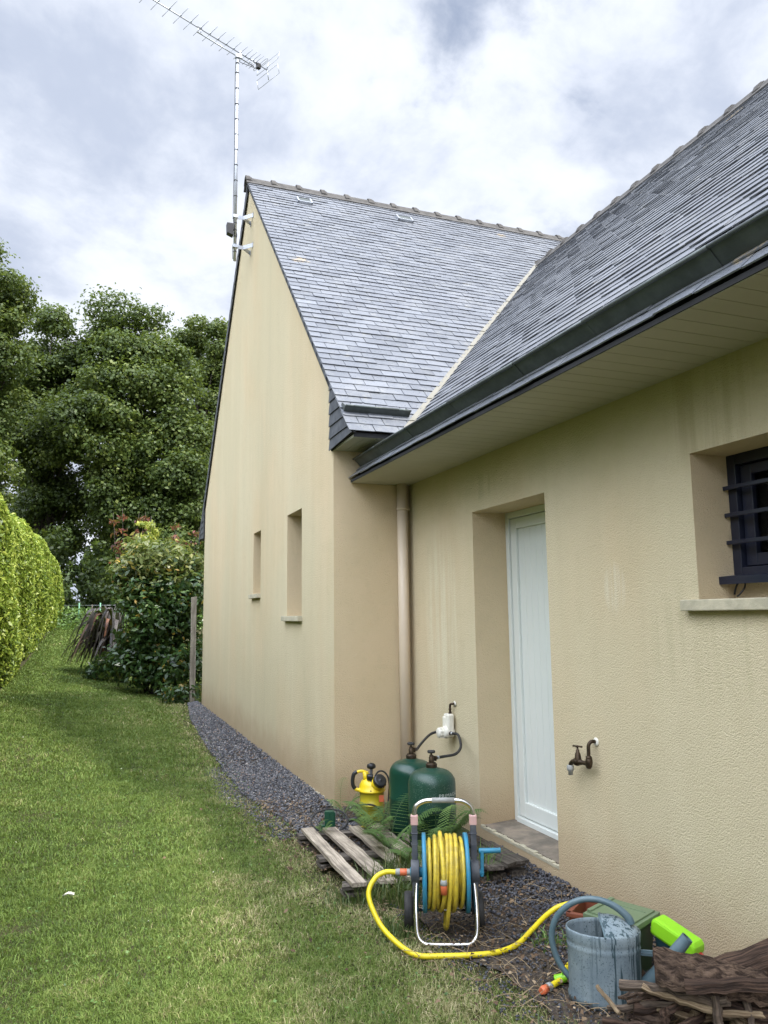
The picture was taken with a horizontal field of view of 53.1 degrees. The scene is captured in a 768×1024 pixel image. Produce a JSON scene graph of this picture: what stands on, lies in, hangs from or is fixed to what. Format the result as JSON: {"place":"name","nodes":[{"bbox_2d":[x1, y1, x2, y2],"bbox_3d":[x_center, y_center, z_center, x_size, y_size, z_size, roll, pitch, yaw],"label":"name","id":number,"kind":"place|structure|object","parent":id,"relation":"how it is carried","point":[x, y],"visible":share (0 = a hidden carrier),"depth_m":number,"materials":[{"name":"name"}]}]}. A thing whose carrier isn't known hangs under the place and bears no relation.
{"place":"outdoors","nodes":[
{"label":"outdoors","id":0,"kind":"place"},
{"bbox_2d":[0,622,598,1023],"bbox_3d":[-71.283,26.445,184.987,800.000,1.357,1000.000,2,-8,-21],"label":"ground","id":1,"kind":"structure","parent":0,"point":[334,874],"depth_m":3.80,"materials":[{"name":"plant"}]},
{"bbox_2d":[0,237,50,506],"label":"oak tree","id":2,"kind":"object","parent":1,"relation":"on","point":[15,311],"visible":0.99,"depth_m":31.12,"materials":[{"name":"green plant"}]},
{"bbox_2d":[0,493,64,686],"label":"clipped hedge","id":3,"kind":"object","parent":1,"relation":"on","point":[32,600],"visible":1,"depth_m":14.22,"materials":[{"name":"green plant"}]},
{"bbox_2d":[0,299,97,563],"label":"oak tree","id":4,"kind":"object","parent":1,"relation":"on","point":[49,497],"visible":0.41,"depth_m":36.40,"materials":[{"name":"green plant"}]},
{"bbox_2d":[32,523,95,623],"bbox_3d":[-14.601,3.143,33.680,3.765,5.230,3.545,2,-8,-21],"label":"dark shrub","id":5,"kind":"object","parent":1,"relation":"on","point":[60,537],"visible":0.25,"depth_m":33.55,"materials":[{"name":"green plant"}]},
{"bbox_2d":[64,603,100,618],"bbox_3d":[-11.488,4.226,31.296,3.406,1.050,0.048,2,-8,-21],"label":"garden fence","id":6,"kind":"object","parent":1,"relation":"on","point":[79,605],"visible":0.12,"depth_m":31.01,"materials":[{"name":"green"}]},
{"bbox_2d":[62,531,115,621],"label":"woodland","id":7,"kind":"object","parent":1,"relation":"on","point":[101,564],"depth_m":58.92,"materials":[{"name":"green plant"}]},
{"bbox_2d":[62,606,124,674],"bbox_3d":[-6.176,2.798,16.661,1.558,1.529,1.833,2,-8,-21],"label":"strap leaved plant","id":8,"kind":"object","parent":1,"relation":"on","point":[97,634],"visible":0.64,"depth_m":16.38,"materials":[{"name":"brown plant"}]},
{"bbox_2d":[69,536,128,622],"bbox_3d":[-12.405,3.383,34.559,3.338,4.962,3.560,0,-8,-3],"label":"dark shrub","id":9,"kind":"object","parent":1,"relation":"on","point":[95,597],"visible":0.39,"depth_m":33.99,"materials":[{"name":"green plant"}]},
{"bbox_2d":[77,651,131,681],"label":"shrub","id":10,"kind":"object","parent":1,"relation":"on","point":[94,672],"visible":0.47,"depth_m":15.60,"materials":[{"name":"green plant"}]},
{"bbox_2d":[12,282,214,584],"bbox_3d":[-11.914,-2.751,36.449,10.281,16.604,7.023,2,-8,-21],"label":"oak tree","id":11,"kind":"object","parent":1,"relation":"on","point":[134,476],"visible":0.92,"depth_m":35.03,"materials":[{"name":"green plant"}]},
{"bbox_2d":[108,508,143,682],"bbox_3d":[-5.308,1.711,15.857,0.767,3.539,0.645,4,-9,-32],"label":"red leaved shrub","id":12,"kind":"object","parent":1,"relation":"on","point":[119,542],"visible":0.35,"depth_m":15.92,"materials":[{"name":"green plant"}]},
{"bbox_2d":[55,606,202,629],"bbox_3d":[-10.195,4.204,30.341,7.330,1.150,3.643,2,-8,-21],"label":"rough growth","id":13,"kind":"object","parent":1,"relation":"on","point":[60,622],"visible":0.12,"depth_m":29.26,"materials":[{"name":"green plant"}]},
{"bbox_2d":[141,512,149,532],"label":"red leaved shrub","id":14,"kind":"object","parent":1,"relation":"on","point":[146,518],"visible":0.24,"depth_m":16.55,"materials":[{"name":"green plant"}]},
{"bbox_2d":[135,516,160,549],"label":"yellow leaved shrub","id":15,"kind":"object","parent":1,"relation":"on","point":[149,526],"visible":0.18,"depth_m":15.70,"materials":[{"name":"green plant"}]},
{"bbox_2d":[98,531,203,695],"bbox_3d":[-4.335,1.946,14.849,2.132,3.207,2.152,-1,-8,0],"label":"laurel bush","id":16,"kind":"object","parent":1,"relation":"on","point":[154,654],"visible":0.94,"depth_m":14.47,"materials":[{"name":"green plant"}]},
{"bbox_2d":[154,680,201,703],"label":"shrub","id":17,"kind":"object","parent":1,"relation":"on","point":[177,692],"visible":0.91,"depth_m":13.50,"materials":[{"name":"green plant"}]},
{"bbox_2d":[167,524,200,554],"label":"red leaved shrub","id":18,"kind":"object","parent":1,"relation":"on","point":[196,534],"visible":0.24,"depth_m":16.21,"materials":[{"name":"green plant"}]},
{"bbox_2d":[156,314,227,620],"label":"oak tree","id":19,"kind":"object","parent":1,"relation":"on","point":[211,355],"visible":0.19,"depth_m":42.80,"materials":[{"name":"green plant"}]},
{"bbox_2d":[189,596,196,701],"bbox_3d":[-3.402,2.468,13.691,0.093,1.920,0.098,2,-8,-21],"label":"timber post","id":20,"kind":"object","parent":1,"relation":"on","point":[193,642],"visible":0.91,"depth_m":13.66,"materials":[{"name":"grey wood"}]},
{"bbox_2d":[0,746,447,1022],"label":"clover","id":21,"kind":"object","parent":1,"relation":"on","point":[127,951],"visible":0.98,"depth_m":4.08,"materials":[{"name":"green plant"}]},
{"bbox_2d":[320,884,365,912],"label":"grass tuft","id":22,"kind":"object","parent":1,"relation":"on","point":[341,898],"visible":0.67,"depth_m":4.04,"materials":[{"name":"green plant"}]},
{"bbox_2d":[341,871,401,916],"bbox_3d":[-0.057,1.996,4.058,0.358,0.158,0.381,1,-8,-12],"label":"grass tuft","id":23,"kind":"object","parent":1,"relation":"on","point":[377,891],"visible":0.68,"depth_m":4.01,"materials":[{"name":"green plant"}]},
{"bbox_2d":[374,912,428,952],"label":"grass tuft","id":24,"kind":"object","parent":1,"relation":"on","point":[396,928],"visible":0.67,"depth_m":3.65,"materials":[{"name":"green plant"}]},
{"bbox_2d":[187,701,683,1023],"bbox_3d":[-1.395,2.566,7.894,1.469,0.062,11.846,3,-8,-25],"label":"gravel","id":25,"kind":"structure","parent":1,"relation":"on","point":[198,709],"depth_m":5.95,"materials":[{"name":"grey gravel"}]},
{"bbox_2d":[311,808,348,831],"bbox_3d":[-0.372,2.134,5.266,0.262,0.172,0.172,0,-8,-6],"label":"plastic hose holder","id":26,"kind":"object","parent":25,"relation":"on","point":[329,813],"visible":0.76,"depth_m":5.25,"materials":[{"name":"green plastic"}]},
{"bbox_2d":[327,778,359,817],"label":"fern","id":27,"kind":"object","parent":25,"relation":"on","point":[331,800],"visible":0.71,"depth_m":5.70,"materials":[{"name":"green plant"}]},
{"bbox_2d":[296,822,421,897],"bbox_3d":[-0.028,2.094,4.696,0.805,0.080,1.263,4,-10,-19],"label":"wooden pallet","id":28,"kind":"object","parent":25,"relation":"on","point":[330,857],"visible":0.56,"depth_m":4.63,"materials":[{"name":"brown wood"}]},
{"bbox_2d":[316,819,331,832],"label":"fern","id":29,"kind":"object","parent":28,"relation":"on","point":[321,823],"visible":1,"depth_m":5.09,"materials":[{"name":"green plant"}]},
{"bbox_2d":[342,800,391,826],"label":"fern","id":30,"kind":"object","parent":28,"relation":"on","point":[357,805],"visible":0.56,"depth_m":5.25,"materials":[{"name":"green plant"}]},
{"bbox_2d":[349,808,392,830],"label":"fern","id":31,"kind":"object","parent":28,"relation":"on","point":[362,824],"visible":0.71,"depth_m":5.04,"materials":[{"name":"green plant"}]},
{"bbox_2d":[348,793,442,848],"bbox_3d":[0.087,1.950,4.784,0.599,0.299,0.649,2,-8,-21],"label":"fern","id":32,"kind":"object","parent":28,"relation":"on","point":[373,832],"visible":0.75,"depth_m":4.74,"materials":[{"name":"green plant"}]},
{"bbox_2d":[408,804,485,837],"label":"fern","id":33,"kind":"object","parent":28,"relation":"on","point":[460,824],"visible":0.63,"depth_m":4.47,"materials":[{"name":"green plant"}]},
{"bbox_2d":[349,763,388,827],"bbox_3d":[-0.104,2.045,5.523,0.308,0.442,0.401,0,-8,-3],"label":"pressure sprayer","id":34,"kind":"object","parent":25,"relation":"on","point":[371,789],"visible":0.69,"depth_m":5.55,"materials":[{"name":"yellow plastic"}]},
{"bbox_2d":[351,855,409,900],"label":"grass tuft","id":35,"kind":"object","parent":25,"relation":"on","point":[377,869],"visible":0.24,"depth_m":4.16,"materials":[{"name":"green plant"}]},
{"bbox_2d":[362,845,420,878],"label":"grass tuft","id":36,"kind":"object","parent":25,"relation":"on","point":[400,864],"visible":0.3,"depth_m":4.31,"materials":[{"name":"green plant"}]},
{"bbox_2d":[379,875,422,913],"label":"grass tuft","id":37,"kind":"object","parent":25,"relation":"on","point":[396,893],"visible":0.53,"depth_m":3.99,"materials":[{"name":"green plant"}]},
{"bbox_2d":[380,843,421,868],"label":"grass tuft","id":38,"kind":"object","parent":25,"relation":"on","point":[402,857],"visible":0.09,"depth_m":4.40,"materials":[{"name":"green plant"}]},
{"bbox_2d":[389,742,426,842],"bbox_3d":[0.189,1.891,5.230,0.308,0.630,0.308,-5,-9,29],"label":"gas bottle","id":39,"kind":"object","parent":25,"relation":"on","point":[401,771],"visible":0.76,"depth_m":5.13,"materials":[{"name":"green paint"}]},
{"bbox_2d":[415,731,435,750],"bbox_3d":[0.297,1.635,5.512,0.080,0.099,0.426,-5,-9,29],"label":"gas hose","id":40,"kind":"object","parent":39,"relation":"attached to","point":[424,739],"visible":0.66,"depth_m":5.55,"materials":[{"name":"black rubber"}]},
{"bbox_2d":[163,795,682,1023],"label":"dead leaves","id":41,"kind":"object","parent":25,"relation":"on","point":[499,962],"visible":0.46,"depth_m":3.66,"materials":[{"name":"brown plant"}]},
{"bbox_2d":[381,827,467,864],"bbox_3d":[0.252,1.964,4.404,0.553,0.226,0.487,2,-8,-21],"label":"fern","id":42,"kind":"object","parent":25,"relation":"on","point":[405,848],"visible":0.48,"depth_m":4.48,"materials":[{"name":"green plant"}]},
{"bbox_2d":[408,750,456,854],"bbox_3d":[0.308,1.848,4.915,0.308,0.630,0.308,-8,-11,44],"label":"gas bottle","id":43,"kind":"object","parent":25,"relation":"on","point":[431,779],"visible":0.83,"depth_m":4.81,"materials":[{"name":"green paint"}]},
{"bbox_2d":[437,732,461,758],"bbox_3d":[0.465,1.596,5.257,0.120,0.100,0.584,-3,-8,14],"label":"gas hose","id":44,"kind":"object","parent":43,"relation":"attached to","point":[457,751],"visible":1,"depth_m":5.21,"materials":[{"name":"black rubber"}]},
{"bbox_2d":[206,800,683,1023],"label":"dead straw","id":45,"kind":"object","parent":25,"relation":"on","point":[471,941],"visible":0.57,"depth_m":3.44,"materials":[{"name":"brown plant"}]},
{"bbox_2d":[395,797,500,947],"bbox_3d":[0.306,1.691,3.662,0.504,0.616,0.368,-1,-8,2],"label":"hose reel cart","id":46,"kind":"object","parent":25,"relation":"on","point":[450,872],"visible":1,"depth_m":3.59,"materials":[{"name":"yellow plastic"}]},
{"bbox_2d":[366,869,567,994],"bbox_3d":[0.479,1.836,3.570,0.980,0.289,0.709,-6,-9,35],"label":"garden hose","id":47,"kind":"object","parent":25,"relation":"on","point":[522,939],"visible":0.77,"depth_m":3.45,"materials":[{"name":"yellow plastic"}]},
{"bbox_2d":[554,973,567,984],"bbox_3d":[0.755,1.881,3.126,0.130,0.095,0.041,-12,-1,5],"label":"spray nozzle","id":48,"kind":"object","parent":47,"relation":"on","point":[562,976],"visible":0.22,"depth_m":3.12,"materials":[{"name":"plastic"}]},
{"bbox_2d":[469,839,518,883],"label":"grass tuft","id":49,"kind":"object","parent":25,"relation":"on","point":[487,872],"visible":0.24,"depth_m":4.33,"materials":[{"name":"green plant"}]},
{"bbox_2d":[469,841,528,882],"bbox_3d":[0.576,2.042,4.475,0.374,0.101,0.478,3,-8,-24],"label":"wooden pallet","id":50,"kind":"object","parent":25,"relation":"on","point":[513,862],"visible":0.47,"depth_m":4.36,"materials":[{"name":"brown wood"}]},
{"bbox_2d":[520,925,566,953],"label":"weed","id":51,"kind":"object","parent":25,"relation":"on","point":[540,940],"visible":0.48,"depth_m":3.50,"materials":[{"name":"green plant"}]},
{"bbox_2d":[533,1012,589,1023],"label":"weed","id":52,"kind":"object","parent":25,"relation":"on","point":[558,1022],"visible":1,"depth_m":2.79,"materials":[{"name":"green plant"}]},
{"bbox_2d":[566,895,597,919],"bbox_3d":[0.982,1.878,3.468,0.245,0.171,0.245,-5,-9,31],"label":"square planter","id":53,"kind":"object","parent":25,"relation":"on","point":[577,911],"visible":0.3,"depth_m":3.51,"materials":[{"name":"ceramic"}]},
{"bbox_2d":[549,895,691,1012],"bbox_3d":[0.919,1.706,2.998,0.540,0.381,0.211,-3,-8,14],"label":"watering can","id":54,"kind":"object","parent":25,"relation":"on","point":[606,952],"visible":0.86,"depth_m":2.94,"materials":[{"name":"grey metal"}]},
{"bbox_2d":[583,897,659,975],"bbox_3d":[1.027,1.803,3.220,0.232,0.252,0.287,7,-11,-44],"label":"lidded bin","id":55,"kind":"object","parent":25,"relation":"on","point":[643,917],"visible":0.32,"depth_m":3.22,"materials":[{"name":"plastic"}]},
{"bbox_2d":[650,915,703,954],"bbox_3d":[1.195,1.765,3.116,0.084,0.140,0.235,5,7,-39],"label":"lime container","id":56,"kind":"object","parent":55,"relation":"on","point":[666,931],"visible":0.4,"depth_m":3.12,"materials":[{"name":"plastic"}]},
{"bbox_2d":[626,1012,632,1018],"bbox_3d":[0.938,1.815,2.788,0.155,0.037,0.057,1,-8,-13],"label":"bark flake","id":57,"kind":"object","parent":25,"relation":"on","point":[628,1015],"visible":0.35,"depth_m":2.76,"materials":[{"name":"brown wood"}]},
{"bbox_2d":[632,999,668,1015],"bbox_3d":[1.070,1.767,2.764,0.359,0.069,0.046,0,-8,-2],"label":"stick","id":58,"kind":"object","parent":25,"relation":"on","point":[639,1009],"visible":0.28,"depth_m":2.74,"materials":[{"name":"brown wood"}]},
{"bbox_2d":[626,993,659,1004],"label":"stick","id":59,"kind":"object","parent":58,"relation":"on","point":[639,998],"visible":0.35,"depth_m":2.75,"materials":[{"name":"brown wood"}]},
{"bbox_2d":[659,998,670,1023],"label":"stick","id":60,"kind":"object","parent":58,"relation":"on","point":[664,1016],"visible":0.4,"depth_m":2.68,"materials":[{"name":"brown wood"}]},
{"bbox_2d":[607,1000,692,1012],"bbox_3d":[1.002,1.756,2.733,0.406,0.093,0.029,-3,-8,19],"label":"stick","id":61,"kind":"object","parent":60,"relation":"on","point":[623,1008],"visible":0.52,"depth_m":2.75,"materials":[{"name":"brown wood"}]},
{"bbox_2d":[666,1002,684,1014],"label":"stick","id":62,"kind":"object","parent":58,"relation":"on","point":[673,1008],"visible":0.39,"depth_m":2.68,"materials":[{"name":"brown wood"}]},
{"bbox_2d":[668,1000,723,1013],"bbox_3d":[1.133,1.745,2.707,0.247,0.057,0.049,-3,-8,17],"label":"stick","id":63,"kind":"object","parent":58,"relation":"on","point":[686,1010],"visible":0.14,"depth_m":2.71,"materials":[{"name":"brown wood"}]},
{"bbox_2d":[711,996,723,1023],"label":"stick","id":64,"kind":"object","parent":25,"relation":"on","point":[717,1012],"visible":1,"depth_m":2.59,"materials":[{"name":"wood"}]},
{"bbox_2d":[619,979,730,1006],"bbox_3d":[1.015,1.687,2.696,0.376,0.071,0.056,-6,-9,34],"label":"stick","id":65,"kind":"object","parent":64,"relation":"on","point":[630,985],"visible":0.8,"depth_m":2.69,"materials":[{"name":"brown wood"}]},
{"bbox_2d":[641,983,712,1013],"bbox_3d":[1.018,1.695,2.675,0.241,0.050,0.031,-6,-9,32],"label":"stick","id":66,"kind":"object","parent":65,"relation":"on","point":[703,1008],"visible":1,"depth_m":2.66,"materials":[{"name":"brown wood"}]},
{"bbox_2d":[652,946,767,1006],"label":"bark slab","id":67,"kind":"object","parent":65,"relation":"on","point":[673,969],"depth_m":2.65,"materials":[{"name":"brown wood"}]},
{"bbox_2d":[684,976,767,994],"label":"wooden board","id":68,"kind":"object","parent":65,"relation":"on","point":[703,986],"visible":0.9,"depth_m":2.57,"materials":[{"name":"brown wood"}]},
{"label":"stick","id":69,"kind":"object","parent":25,"relation":"on","visible":0},
{"bbox_2d":[689,1010,725,1023],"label":"stick","id":70,"kind":"object","parent":69,"relation":"on","point":[695,1013],"visible":0.22,"depth_m":2.69,"materials":[{"name":"brown wood"}]},
{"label":"log","id":71,"kind":"object","parent":70,"relation":"on","visible":0},
{"bbox_2d":[714,938,767,973],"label":"log","id":72,"kind":"object","parent":71,"relation":"on","point":[754,956],"visible":0.48,"depth_m":2.66,"materials":[{"name":"brown wood"}]},
{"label":"stick","id":73,"kind":"object","parent":25,"relation":"on","visible":0},
{"bbox_2d":[602,1017,646,1023],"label":"stick","id":74,"kind":"object","parent":73,"relation":"on","point":[606,1020],"visible":1,"depth_m":2.72,"materials":[{"name":"brown wood"}]},
{"bbox_2d":[595,984,620,1014],"bbox_3d":[0.807,1.758,2.771,0.019,0.054,0.128,2,-8,-21],"label":"stick","id":75,"kind":"object","parent":74,"relation":"on","point":[608,1000],"visible":1,"depth_m":2.76,"materials":[{"name":"brown wood"}]},
{"bbox_2d":[628,1017,650,1023],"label":"bark flake","id":76,"kind":"object","parent":73,"relation":"on","point":[630,1019],"visible":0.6,"depth_m":2.74,"materials":[{"name":"brown wood"}]},
{"bbox_2d":[632,1013,674,1023],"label":"bark flake","id":77,"kind":"object","parent":76,"relation":"on","point":[653,1018],"visible":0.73,"depth_m":2.72,"materials":[{"name":"brown wood"}]},
{"bbox_2d":[199,79,767,957],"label":"house","id":78,"kind":"structure","parent":1,"relation":"on","point":[505,489],"depth_m":5.29,"materials":[{"name":"paint"}]},
{"bbox_2d":[139,0,279,261],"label":"tv aerial","id":79,"kind":"object","parent":78,"relation":"attached to","point":[231,228],"visible":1,"depth_m":10.28,"materials":[{"name":"metal"}]},
{"bbox_2d":[248,530,260,598],"bbox_3d":[-1.415,0.641,9.253,0.335,0.792,0.500,2,-8,-21],"label":"window","id":80,"kind":"structure","parent":78,"relation":"in","point":[257,536],"depth_m":9.39,"materials":[{"name":"paint"}]},
{"bbox_2d":[281,508,301,620],"bbox_3d":[-0.771,0.535,7.568,0.335,1.066,0.665,2,-8,-21],"label":"window","id":81,"kind":"structure","parent":78,"relation":"in","point":[294,520],"depth_m":7.79,"materials":[{"name":"paint"}]},
{"bbox_2d":[436,701,455,737],"bbox_3d":[0.456,1.518,5.625,0.154,0.268,0.108,-3,-8,20],"label":"gas regulator","id":82,"kind":"object","parent":78,"relation":"attached to","point":[446,729],"visible":0.98,"depth_m":5.59,"materials":[{"name":"white plastic"}]},
{"bbox_2d":[510,512,557,831],"bbox_3d":[1.092,1.013,5.019,0.050,2.040,0.839,2,-8,-21],"label":"door","id":83,"kind":"structure","parent":78,"relation":"in","point":[534,700],"depth_m":5.20,"materials":[{"name":"plastic"}]},
{"bbox_2d":[567,737,598,774],"bbox_3d":[1.052,1.304,4.096,0.068,0.212,0.203,6,-10,-42],"label":"garden tap","id":84,"kind":"object","parent":78,"relation":"attached to","point":[577,760],"visible":1,"depth_m":4.08,"materials":[{"name":"gold metal"}]},
{"bbox_2d":[680,432,767,610],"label":"window","id":85,"kind":"structure","parent":78,"relation":"in","point":[729,481],"depth_m":3.47,"materials":[{"name":"blue metal"}]},
{"bbox_2d":[0,0,767,600],"label":"sky","id":86,"kind":"structure","parent":0,"point":[117,120],"materials":[{"name":"white"}]},
{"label":"stick","id":87,"kind":"object","parent":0,"visible":0},
{"bbox_2d":[688,1012,759,1023],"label":"stick","id":88,"kind":"object","parent":87,"relation":"on","point":[744,1020],"visible":0.24,"depth_m":2.65,"materials":[{"name":"brown wood"}]},
{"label":"stick","id":89,"kind":"object","parent":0,"visible":0},
{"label":"stick","id":90,"kind":"object","parent":89,"relation":"on","visible":0},
{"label":"stick","id":91,"kind":"object","parent":90,"relation":"on","visible":0},
{"bbox_2d":[731,1018,744,1023],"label":"stick","id":92,"kind":"object","parent":91,"relation":"on","point":[736,1021],"visible":0.13,"depth_m":2.62,"materials":[{"name":"brown wood"}]},
{"bbox_2d":[742,1001,754,1023],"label":"stick","id":93,"kind":"object","parent":92,"relation":"on","point":[748,1007],"visible":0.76,"depth_m":2.59,"materials":[{"name":"brown wood"}]},
{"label":"stick","id":94,"kind":"object","parent":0,"visible":0},
{"bbox_2d":[618,992,645,999],"bbox_3d":[0.933,1.784,2.846,0.136,0.032,0.058,2,-8,-21],"label":"bark flake","id":95,"kind":"object","parent":94,"relation":"on","point":[628,995],"visible":0.6,"depth_m":2.83,"materials":[{"name":"brown wood"}]},
{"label":"stick","id":96,"kind":"object","parent":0,"visible":0},
{"bbox_2d":[722,1009,765,1018],"bbox_3d":[1.249,1.692,2.583,0.278,0.031,0.032,-2,-8,13],"label":"stick","id":97,"kind":"object","parent":96,"relation":"on","point":[732,1013],"visible":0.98,"depth_m":2.58,"materials":[{"name":"brown wood"}]},
{"bbox_2d":[723,1001,767,1023],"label":"stick","id":98,"kind":"object","parent":97,"relation":"on","point":[735,1005],"visible":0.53,"depth_m":2.60,"materials":[{"name":"brown wood"}]},
{"bbox_2d":[736,1001,765,1008],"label":"stick","id":99,"kind":"object","parent":98,"relation":"on","point":[754,1005],"visible":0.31,"depth_m":2.61,"materials":[{"name":"brown wood"}]},
{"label":"bark flake","id":100,"kind":"object","parent":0,"visible":0},
{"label":"stick","id":101,"kind":"object","parent":100,"relation":"on","visible":0},
{"bbox_2d":[678,1012,705,1023],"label":"stick","id":102,"kind":"object","parent":101,"relation":"on","point":[700,1018],"visible":0.49,"depth_m":2.66,"materials":[{"name":"brown wood"}]},
{"bbox_2d":[642,1000,691,1019],"bbox_3d":[1.012,1.773,2.728,0.189,0.040,0.026,-5,-9,28],"label":"stick","id":103,"kind":"object","parent":102,"relation":"on","point":[682,1015],"visible":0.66,"depth_m":2.70,"materials":[{"name":"brown wood"}]}
]}

